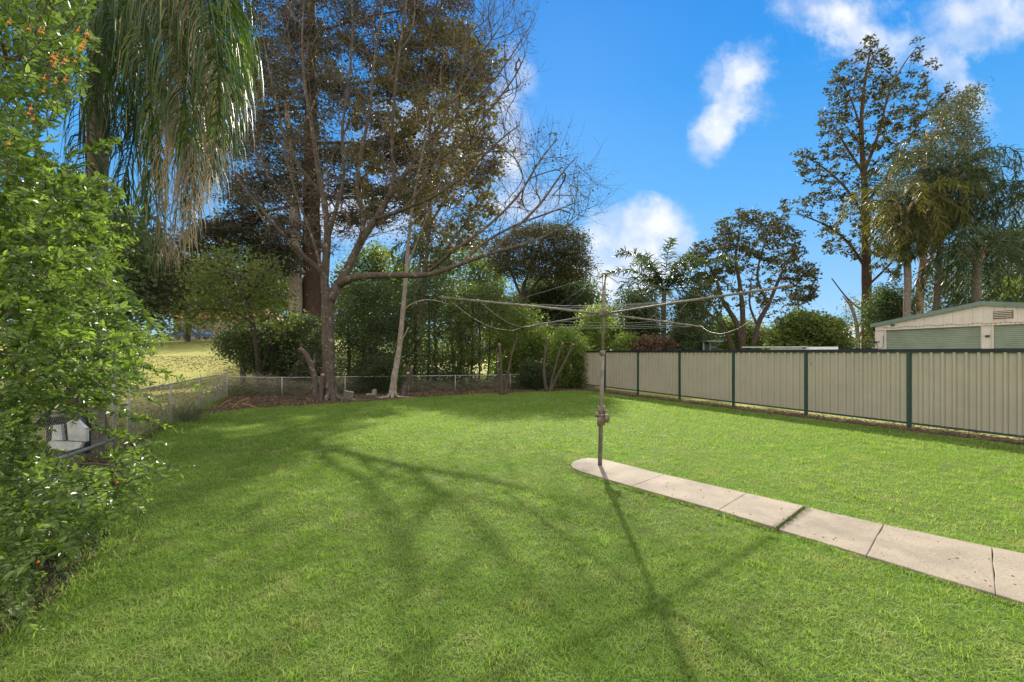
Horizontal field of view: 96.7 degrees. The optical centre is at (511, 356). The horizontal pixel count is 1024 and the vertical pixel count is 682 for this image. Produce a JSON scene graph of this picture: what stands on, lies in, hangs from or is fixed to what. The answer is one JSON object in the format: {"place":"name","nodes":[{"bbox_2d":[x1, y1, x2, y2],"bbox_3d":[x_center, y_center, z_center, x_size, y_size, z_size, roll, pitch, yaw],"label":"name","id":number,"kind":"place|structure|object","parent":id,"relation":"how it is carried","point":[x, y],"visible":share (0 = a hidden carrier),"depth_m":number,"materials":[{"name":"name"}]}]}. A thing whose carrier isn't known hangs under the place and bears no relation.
{"place":"outdoors","nodes":[
{"label":"outdoors","id":0,"kind":"place"},
{"bbox_2d":[173,308,281,339],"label":"red roofed house","id":1,"kind":"structure","parent":0,"point":[217,326],"depth_m":84.00,"materials":[{"name":"tile"}]},
{"bbox_2d":[0,390,1023,681],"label":"lawn","id":2,"kind":"structure","parent":0,"point":[552,674],"depth_m":3.58,"materials":[{"name":"plant"}]},
{"bbox_2d":[105,515,140,535],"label":"grass tussock","id":3,"kind":"object","parent":2,"relation":"on","point":[116,526],"depth_m":4.27,"materials":[{"name":"green plant"}]},
{"bbox_2d":[496,337,517,394],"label":"cut shrub","id":4,"kind":"object","parent":2,"relation":"on","point":[503,391],"visible":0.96,"depth_m":19.55,"materials":[{"name":"brown plant"}]},
{"bbox_2d":[52,479,1015,674],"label":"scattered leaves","id":5,"kind":"object","parent":2,"relation":"on","point":[659,559],"visible":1,"depth_m":3.65,"materials":[{"name":"brown plant"}]},
{"bbox_2d":[69,411,1005,670],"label":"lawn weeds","id":6,"kind":"object","parent":2,"relation":"on","point":[73,669],"visible":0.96,"depth_m":3.67,"materials":[{"name":"green plant"}]},
{"bbox_2d":[0,340,1023,630],"bbox_3d":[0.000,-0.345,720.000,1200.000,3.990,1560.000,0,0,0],"label":"ground","id":7,"kind":"structure","parent":0,"point":[186,350],"depth_m":28.66,"materials":[{"name":"green plant"}]},
{"bbox_2d":[6,377,116,482],"bbox_3d":[-5.782,1.025,5.258,0.078,1.350,5.996,0,0,-23],"label":"gate fence section","id":8,"kind":"object","parent":7,"relation":"on","point":[91,447],"visible":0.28,"depth_m":7.11,"materials":[{"name":"metal"}]},
{"bbox_2d":[45,411,91,457],"bbox_3d":[-6.498,1.195,6.646,0.509,0.710,1.168,0,0,-41],"label":"dumped white casing","id":9,"kind":"object","parent":7,"relation":"on","point":[78,435],"visible":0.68,"depth_m":6.35,"materials":[{"name":"paint"}]},
{"bbox_2d":[37,409,87,427],"bbox_3d":[-6.543,0.932,6.604,0.715,0.328,0.365,0,0,0],"label":"black bag heap","id":10,"kind":"object","parent":9,"relation":"on","point":[84,420],"visible":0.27,"depth_m":6.51,"materials":[{"name":"plastic"}]},
{"bbox_2d":[1,164,188,435],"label":"shady tree","id":11,"kind":"object","parent":7,"relation":"on","point":[142,257],"visible":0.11,"depth_m":8.96,"materials":[{"name":"green plant"}]},
{"bbox_2d":[5,201,210,402],"bbox_3d":[-11.285,-1.359,12.809,9.391,6.657,4.060,0,0,41],"label":"shady tree","id":12,"kind":"object","parent":7,"relation":"on","point":[164,285],"visible":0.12,"depth_m":11.68,"materials":[{"name":"green plant"}]},
{"bbox_2d":[17,394,230,488],"bbox_3d":[-8.770,1.516,10.990,1.820,0.269,15.835,0,0,-23],"label":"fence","id":13,"kind":"object","parent":7,"relation":"on","point":[154,432],"visible":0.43,"depth_m":10.76,"materials":[{"name":"green plant"}]},
{"bbox_2d":[26,0,263,458],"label":"weeping palm","id":14,"kind":"object","parent":7,"relation":"on","point":[186,34],"visible":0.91,"depth_m":4.67,"materials":[{"name":"green plant"}]},
{"bbox_2d":[132,414,182,429],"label":"grass tussock","id":15,"kind":"object","parent":7,"relation":"on","point":[162,422],"depth_m":10.48,"materials":[{"name":"green plant"}]},
{"bbox_2d":[124,372,232,443],"bbox_3d":[-9.494,1.165,13.850,0.048,1.071,11.868,0,0,-23],"label":"chain wire fence","id":16,"kind":"object","parent":7,"relation":"on","point":[171,400],"visible":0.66,"depth_m":11.13,"materials":[{"name":"grey metal"}]},
{"bbox_2d":[149,400,230,422],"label":"grass tussock","id":17,"kind":"object","parent":7,"relation":"on","point":[186,418],"depth_m":11.43,"materials":[{"name":"green plant"}]},
{"bbox_2d":[171,329,211,339],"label":"parked car","id":18,"kind":"object","parent":7,"relation":"on","point":[202,334],"visible":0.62,"depth_m":61.65,"materials":[{"name":"blue paint"}]},
{"bbox_2d":[154,251,243,341],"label":"park tree","id":19,"kind":"object","parent":7,"relation":"on","point":[188,337],"visible":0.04,"depth_m":57.27,"materials":[{"name":"green plant"}]},
{"bbox_2d":[133,233,311,388],"bbox_3d":[-13.800,-2.023,21.146,11.001,7.581,6.214,0,0,0],"label":"spreading tree","id":20,"kind":"object","parent":7,"relation":"on","point":[218,292],"visible":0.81,"depth_m":20.09,"materials":[{"name":"green plant"}]},
{"bbox_2d":[227,254,302,326],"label":"park tree","id":21,"kind":"object","parent":7,"relation":"on","point":[286,282],"visible":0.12,"depth_m":62.95,"materials":[{"name":"green plant"}]},
{"bbox_2d":[203,307,342,387],"bbox_3d":[-11.931,-0.374,22.453,7.741,4.302,5.431,0,0,0],"label":"bush","id":22,"kind":"object","parent":7,"relation":"on","point":[240,349],"visible":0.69,"depth_m":21.22,"materials":[{"name":"green plant"}]},
{"bbox_2d":[211,14,350,333],"bbox_3d":[-18.367,-13.533,35.926,12.812,29.355,7.416,0,0,0],"label":"grey trunk tree","id":23,"kind":"object","parent":7,"relation":"on","point":[296,281],"visible":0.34,"depth_m":35.52,"materials":[{"name":"green plant"}]},
{"bbox_2d":[245,304,337,386],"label":"dark shrub tree","id":24,"kind":"object","parent":7,"relation":"on","point":[282,349],"visible":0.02,"depth_m":22.88,"materials":[{"name":"green plant"}]},
{"bbox_2d":[145,0,512,346],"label":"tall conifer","id":25,"kind":"object","parent":7,"relation":"on","point":[311,281],"visible":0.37,"depth_m":34.23,"materials":[{"name":"green plant"}]},
{"bbox_2d":[201,367,549,396],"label":"undergrowth","id":26,"kind":"object","parent":7,"relation":"on","point":[250,390],"visible":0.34,"depth_m":20.20,"materials":[{"name":"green plant"}]},
{"bbox_2d":[329,238,437,347],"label":"backdrop tree","id":27,"kind":"object","parent":7,"relation":"on","point":[375,261],"visible":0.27,"depth_m":43.96,"materials":[{"name":"green plant"}]},
{"bbox_2d":[387,231,459,346],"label":"palm tree","id":28,"kind":"object","parent":7,"relation":"on","point":[420,256],"visible":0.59,"depth_m":25.62,"materials":[{"name":"green plant"}]},
{"bbox_2d":[340,13,513,363],"bbox_3d":[-6.390,-12.790,34.073,13.412,28.118,6.922,0,0,0],"label":"broadleaf tree","id":29,"kind":"object","parent":7,"relation":"on","point":[467,224],"visible":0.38,"depth_m":33.01,"materials":[{"name":"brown plant"}]},
{"bbox_2d":[70,311,849,363],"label":"woods","id":30,"kind":"object","parent":7,"relation":"on","point":[147,334],"depth_m":110.83,"materials":[{"name":"green plant"}]},
{"bbox_2d":[415,244,514,368],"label":"backdrop tree","id":31,"kind":"object","parent":7,"relation":"on","point":[482,269],"visible":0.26,"depth_m":48.12,"materials":[{"name":"green plant"}]},
{"bbox_2d":[427,275,537,380],"bbox_3d":[-1.571,-1.229,23.945,5.763,6.570,4.822,0,0,0],"label":"willowy shrub","id":32,"kind":"object","parent":7,"relation":"on","point":[489,335],"visible":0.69,"depth_m":23.26,"materials":[{"name":"green plant"}]},
{"bbox_2d":[0,355,1023,628],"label":"leaf litter","id":33,"kind":"object","parent":7,"relation":"on","point":[266,401],"visible":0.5,"depth_m":15.97,"materials":[{"name":"brown plant"}]},
{"bbox_2d":[0,386,1023,633],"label":"dirt border","id":34,"kind":"object","parent":7,"relation":"on","point":[78,568],"visible":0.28,"depth_m":3.66,"materials":[{"name":"brown soil"}]},
{"bbox_2d":[66,529,96,547],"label":"grass tussock","id":35,"kind":"object","parent":34,"relation":"on","point":[79,540],"depth_m":3.91,"materials":[{"name":"green plant"}]},
{"bbox_2d":[0,0,209,633],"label":"berry shrub","id":36,"kind":"object","parent":34,"relation":"on","point":[75,244],"visible":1,"depth_m":2.78,"materials":[{"name":"green plant"}]},
{"bbox_2d":[299,347,318,399],"bbox_3d":[-7.475,0.682,16.900,0.921,2.096,0.306,0,0,0],"label":"tree stump","id":37,"kind":"object","parent":34,"relation":"on","point":[313,372],"visible":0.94,"depth_m":16.81,"materials":[{"name":"brown wood"}]},
{"bbox_2d":[277,350,334,391],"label":"dead twigs","id":38,"kind":"object","parent":37,"relation":"attached to","point":[308,372],"visible":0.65,"depth_m":17.35,"materials":[{"name":"plant"}]},
{"bbox_2d":[318,373,324,400],"bbox_3d":[-7.037,1.161,16.800,0.221,1.083,0.182,0,0,0],"label":"tree stump","id":39,"kind":"object","parent":34,"relation":"on","point":[321,389],"visible":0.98,"depth_m":16.74,"materials":[{"name":"brown wood"}]},
{"bbox_2d":[343,390,353,397],"bbox_3d":[-6.333,1.490,17.600,0.405,0.416,0.213,0,0,-16],"label":"breeze block","id":40,"kind":"object","parent":34,"relation":"on","point":[348,394],"depth_m":17.55,"materials":[{"name":"concrete"}]},
{"bbox_2d":[319,267,419,390],"bbox_3d":[-7.098,-1.056,22.485,5.356,6.628,4.773,0,0,0],"label":"evergreen shrub","id":41,"kind":"object","parent":34,"relation":"on","point":[363,342],"visible":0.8,"depth_m":21.84,"materials":[{"name":"green plant"}]},
{"bbox_2d":[366,389,376,395],"bbox_3d":[-5.865,1.505,19.000,0.400,0.310,0.150,0,0,0],"label":"broken block","id":42,"kind":"object","parent":34,"relation":"on","point":[374,391],"depth_m":18.93,"materials":[{"name":"concrete"}]},
{"bbox_2d":[345,350,405,393],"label":"dark shrub","id":43,"kind":"object","parent":34,"relation":"on","point":[382,365],"visible":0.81,"depth_m":20.19,"materials":[{"name":"green plant"}]},
{"bbox_2d":[229,374,573,396],"bbox_3d":[-3.905,1.266,21.068,15.863,0.968,0.043,0,0,-22],"label":"back wire fence","id":44,"kind":"object","parent":34,"relation":"on","point":[281,378],"visible":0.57,"depth_m":19.90,"materials":[{"name":"metal"}]},
{"bbox_2d":[399,365,413,395],"bbox_3d":[-4.272,1.046,18.267,0.614,1.383,0.294,0,0,11],"label":"tree stump","id":45,"kind":"object","parent":34,"relation":"on","point":[406,383],"visible":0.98,"depth_m":18.21,"materials":[{"name":"brown wood"}]},
{"bbox_2d":[212,0,630,401],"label":"bare tree","id":46,"kind":"object","parent":34,"relation":"on","point":[333,292],"visible":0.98,"depth_m":16.59,"materials":[{"name":"grey plant"}]},
{"bbox_2d":[375,78,479,398],"bbox_3d":[-3.498,-5.031,18.111,4.570,13.749,4.279,0,0,0],"label":"slim tree","id":47,"kind":"object","parent":34,"relation":"on","point":[392,393],"visible":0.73,"depth_m":18.01,"materials":[{"name":"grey plant"}]},
{"bbox_2d":[378,269,495,389],"bbox_3d":[-3.910,-1.226,23.465,6.461,6.696,4.788,0,0,0],"label":"evergreen shrub","id":48,"kind":"object","parent":34,"relation":"on","point":[417,338],"visible":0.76,"depth_m":22.71,"materials":[{"name":"green plant"}]},
{"bbox_2d":[510,357,557,389],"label":"dark shrub","id":49,"kind":"object","parent":34,"relation":"on","point":[524,378],"visible":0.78,"depth_m":22.28,"materials":[{"name":"green plant"}]},
{"bbox_2d":[543,337,573,391],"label":"cut shrub","id":50,"kind":"object","parent":34,"relation":"on","point":[552,385],"visible":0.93,"depth_m":21.15,"materials":[{"name":"brown plant"}]},
{"bbox_2d":[541,323,595,388],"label":"light green shrub","id":51,"kind":"object","parent":34,"relation":"on","point":[568,377],"visible":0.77,"depth_m":22.93,"materials":[{"name":"green plant"}]},
{"bbox_2d":[917,427,953,434],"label":"grass tussock","id":52,"kind":"object","parent":34,"relation":"on","point":[939,430],"depth_m":9.73,"materials":[{"name":"green plant"}]},
{"bbox_2d":[475,300,555,384],"bbox_3d":[0.434,-0.627,25.877,5.375,5.696,4.949,0,0,0],"label":"backlit shrub","id":53,"kind":"object","parent":7,"relation":"on","point":[533,335],"visible":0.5,"depth_m":24.91,"materials":[{"name":"green plant"}]},
{"bbox_2d":[474,220,603,336],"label":"umbrella tree","id":54,"kind":"object","parent":7,"relation":"on","point":[563,267],"visible":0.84,"depth_m":28.48,"materials":[{"name":"green plant"}]},
{"bbox_2d":[493,265,618,353],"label":"round tree","id":55,"kind":"object","parent":7,"relation":"on","point":[555,297],"visible":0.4,"depth_m":34.39,"materials":[{"name":"green plant"}]},
{"bbox_2d":[570,298,627,350],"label":"yellow green shrub","id":56,"kind":"object","parent":7,"relation":"on","point":[594,334],"visible":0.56,"depth_m":26.71,"materials":[{"name":"green plant"}]},
{"bbox_2d":[605,327,647,350],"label":"pale shrub","id":57,"kind":"object","parent":7,"relation":"on","point":[619,344],"visible":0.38,"depth_m":24.91,"materials":[{"name":"green plant"}]},
{"bbox_2d":[605,283,671,341],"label":"dense fig shrub","id":58,"kind":"object","parent":7,"relation":"on","point":[632,300],"visible":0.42,"depth_m":26.61,"materials":[{"name":"green plant"}]},
{"bbox_2d":[626,332,681,350],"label":"red leaved shrub","id":59,"kind":"object","parent":7,"relation":"on","point":[655,342],"visible":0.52,"depth_m":24.41,"materials":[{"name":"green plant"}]},
{"bbox_2d":[599,237,742,334],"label":"palm tree","id":60,"kind":"object","parent":7,"relation":"on","point":[677,276],"visible":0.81,"depth_m":29.06,"materials":[{"name":"green plant"}]},
{"bbox_2d":[665,314,718,349],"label":"strappy shrub","id":61,"kind":"object","parent":7,"relation":"on","point":[689,337],"visible":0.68,"depth_m":24.49,"materials":[{"name":"green plant"}]},
{"bbox_2d":[662,284,726,349],"bbox_3d":[11.231,-1.023,28.446,4.511,6.889,5.603,0,0,20],"label":"dense fig shrub","id":62,"kind":"object","parent":7,"relation":"on","point":[688,310],"visible":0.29,"depth_m":27.51,"materials":[{"name":"green plant"}]},
{"bbox_2d":[698,341,723,349],"bbox_3d":[10.530,0.407,24.500,0.864,2.486,1.900,0,0,0],"label":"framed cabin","id":63,"kind":"object","parent":7,"relation":"on","point":[711,346],"visible":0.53,"depth_m":24.15,"materials":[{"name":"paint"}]},
{"bbox_2d":[705,310,774,349],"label":"hedge shrub","id":64,"kind":"object","parent":7,"relation":"on","point":[730,326],"visible":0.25,"depth_m":34.67,"materials":[{"name":"green plant"}]},
{"bbox_2d":[682,204,822,349],"bbox_3d":[17.927,-4.961,33.103,13.563,13.512,7.875,0,0,0],"label":"jacaranda tree","id":65,"kind":"object","parent":7,"relation":"on","point":[793,251],"visible":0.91,"depth_m":32.76,"materials":[{"name":"green plant"}]},
{"bbox_2d":[577,348,1023,437],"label":"sheet metal fence","id":66,"kind":"object","parent":7,"relation":"on","point":[977,390],"visible":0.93,"depth_m":11.42,"materials":[{"name":"beige metal"}]},
{"bbox_2d":[757,306,866,349],"bbox_3d":[17.215,-0.358,26.072,7.752,5.160,4.946,0,0,0],"label":"rounded shrub","id":67,"kind":"object","parent":7,"relation":"on","point":[802,327],"visible":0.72,"depth_m":24.57,"materials":[{"name":"green plant"}]},
{"bbox_2d":[836,293,876,347],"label":"leaning bare stem","id":68,"kind":"object","parent":7,"relation":"on","point":[855,317],"visible":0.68,"depth_m":30.91,"materials":[{"name":"plant"}]},
{"bbox_2d":[777,34,956,347],"bbox_3d":[30.029,-13.436,37.895,18.237,30.378,7.247,0,0,0],"label":"tall eucalypt","id":69,"kind":"object","parent":7,"relation":"on","point":[864,257],"visible":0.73,"depth_m":37.42,"materials":[{"name":"green plant"}]},
{"bbox_2d":[857,277,929,347],"bbox_3d":[25.858,-1.352,31.003,3.959,7.954,7.194,0,0,42],"label":"dark shrub","id":70,"kind":"object","parent":7,"relation":"on","point":[887,304],"visible":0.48,"depth_m":29.96,"materials":[{"name":"green plant"}]},
{"bbox_2d":[832,174,989,316],"bbox_3d":[22.922,-4.312,26.758,6.342,12.130,6.561,0,0,-28],"label":"palm tree","id":71,"kind":"object","parent":7,"relation":"on","point":[903,237],"visible":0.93,"depth_m":26.61,"materials":[{"name":"green plant"}]},
{"bbox_2d":[865,77,1007,314],"bbox_3d":[28.221,-8.587,30.124,13.363,20.685,7.083,0,0,0],"label":"grey gum tree","id":72,"kind":"object","parent":7,"relation":"on","point":[963,103],"visible":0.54,"depth_m":28.37,"materials":[{"name":"green plant"}]},
{"bbox_2d":[862,141,1023,310],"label":"palm tree","id":73,"kind":"object","parent":7,"relation":"on","point":[936,290],"visible":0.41,"depth_m":27.46,"materials":[{"name":"green plant"}]},
{"bbox_2d":[868,207,1023,313],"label":"palm tree","id":74,"kind":"object","parent":7,"relation":"on","point":[974,255],"visible":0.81,"depth_m":25.61,"materials":[{"name":"green plant"}]},
{"bbox_2d":[911,218,1023,311],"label":"dark tree mass","id":75,"kind":"object","parent":7,"relation":"on","point":[930,301],"visible":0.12,"depth_m":34.78,"materials":[{"name":"green plant"}]},
{"bbox_2d":[957,177,1023,268],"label":"palm tree","id":76,"kind":"object","parent":7,"relation":"on","point":[1017,197],"visible":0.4,"depth_m":27.86,"materials":[{"name":"green plant"}]},
{"bbox_2d":[982,274,1023,302],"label":"light shrub","id":77,"kind":"object","parent":7,"relation":"on","point":[1011,289],"visible":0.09,"depth_m":27.82,"materials":[{"name":"green plant"}]},
{"bbox_2d":[0,0,1023,349],"label":"sky","id":78,"kind":"structure","parent":0,"point":[703,106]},
{"bbox_2d":[744,346,837,349],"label":"patio roof","id":79,"kind":"structure","parent":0,"point":[795,348],"depth_m":19.73,"materials":[{"name":"metal"}]},
{"bbox_2d":[571,458,1023,604],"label":"path","id":80,"kind":"structure","parent":0,"point":[918,551],"depth_m":4.13,"materials":[{"name":"concrete"}]},
{"bbox_2d":[438,273,792,465],"bbox_3d":[1.431,0.199,6.980,3.848,2.873,3.974,0,0,13],"label":"rotary clothesline","id":81,"kind":"object","parent":80,"relation":"on","point":[602,417],"visible":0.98,"depth_m":6.70,"materials":[{"name":"metal"}]},
{"bbox_2d":[773,505,809,530],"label":"grass","id":82,"kind":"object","parent":80,"relation":"on","point":[793,516],"visible":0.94,"depth_m":4.53,"materials":[{"name":"green plant"}]},
{"bbox_2d":[838,348,877,348],"bbox_3d":[15.925,0.628,22.050,1.141,2.044,3.100,0,0,0],"label":"dark lean to","id":83,"kind":"object","parent":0,"point":[857,348],"visible":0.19,"depth_m":20.96,"materials":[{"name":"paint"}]},
{"bbox_2d":[849,325,874,347],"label":"white house","id":84,"kind":"structure","parent":0,"point":[853,329],"depth_m":62.73,"materials":[{"name":"paint"}]},
{"bbox_2d":[870,301,1023,348],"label":"garage shed","id":85,"kind":"structure","parent":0,"point":[938,334],"depth_m":18.52,"materials":[{"name":"beige metal"}]},
{"bbox_2d":[886,326,980,348],"bbox_3d":[17.867,0.210,19.420,0.015,2.880,3.300,0,0,-24],"label":"roller door","id":86,"kind":"structure","parent":85,"relation":"in","point":[968,337],"depth_m":19.26,"materials":[{"name":"green metal"}]},
{"bbox_2d":[885,321,1020,328],"bbox_3d":[18.492,-1.306,17.732,0.028,0.140,6.959,0,0,-24],"label":"gutter","id":87,"kind":"object","parent":85,"relation":"attached to","point":[955,324],"visible":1,"depth_m":18.41,"materials":[{"name":"grey metal"}]},
{"bbox_2d":[994,324,1023,348],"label":"roller door","id":88,"kind":"structure","parent":85,"relation":"in","point":[1011,335],"depth_m":17.22,"materials":[{"name":"green metal"}]}
]}

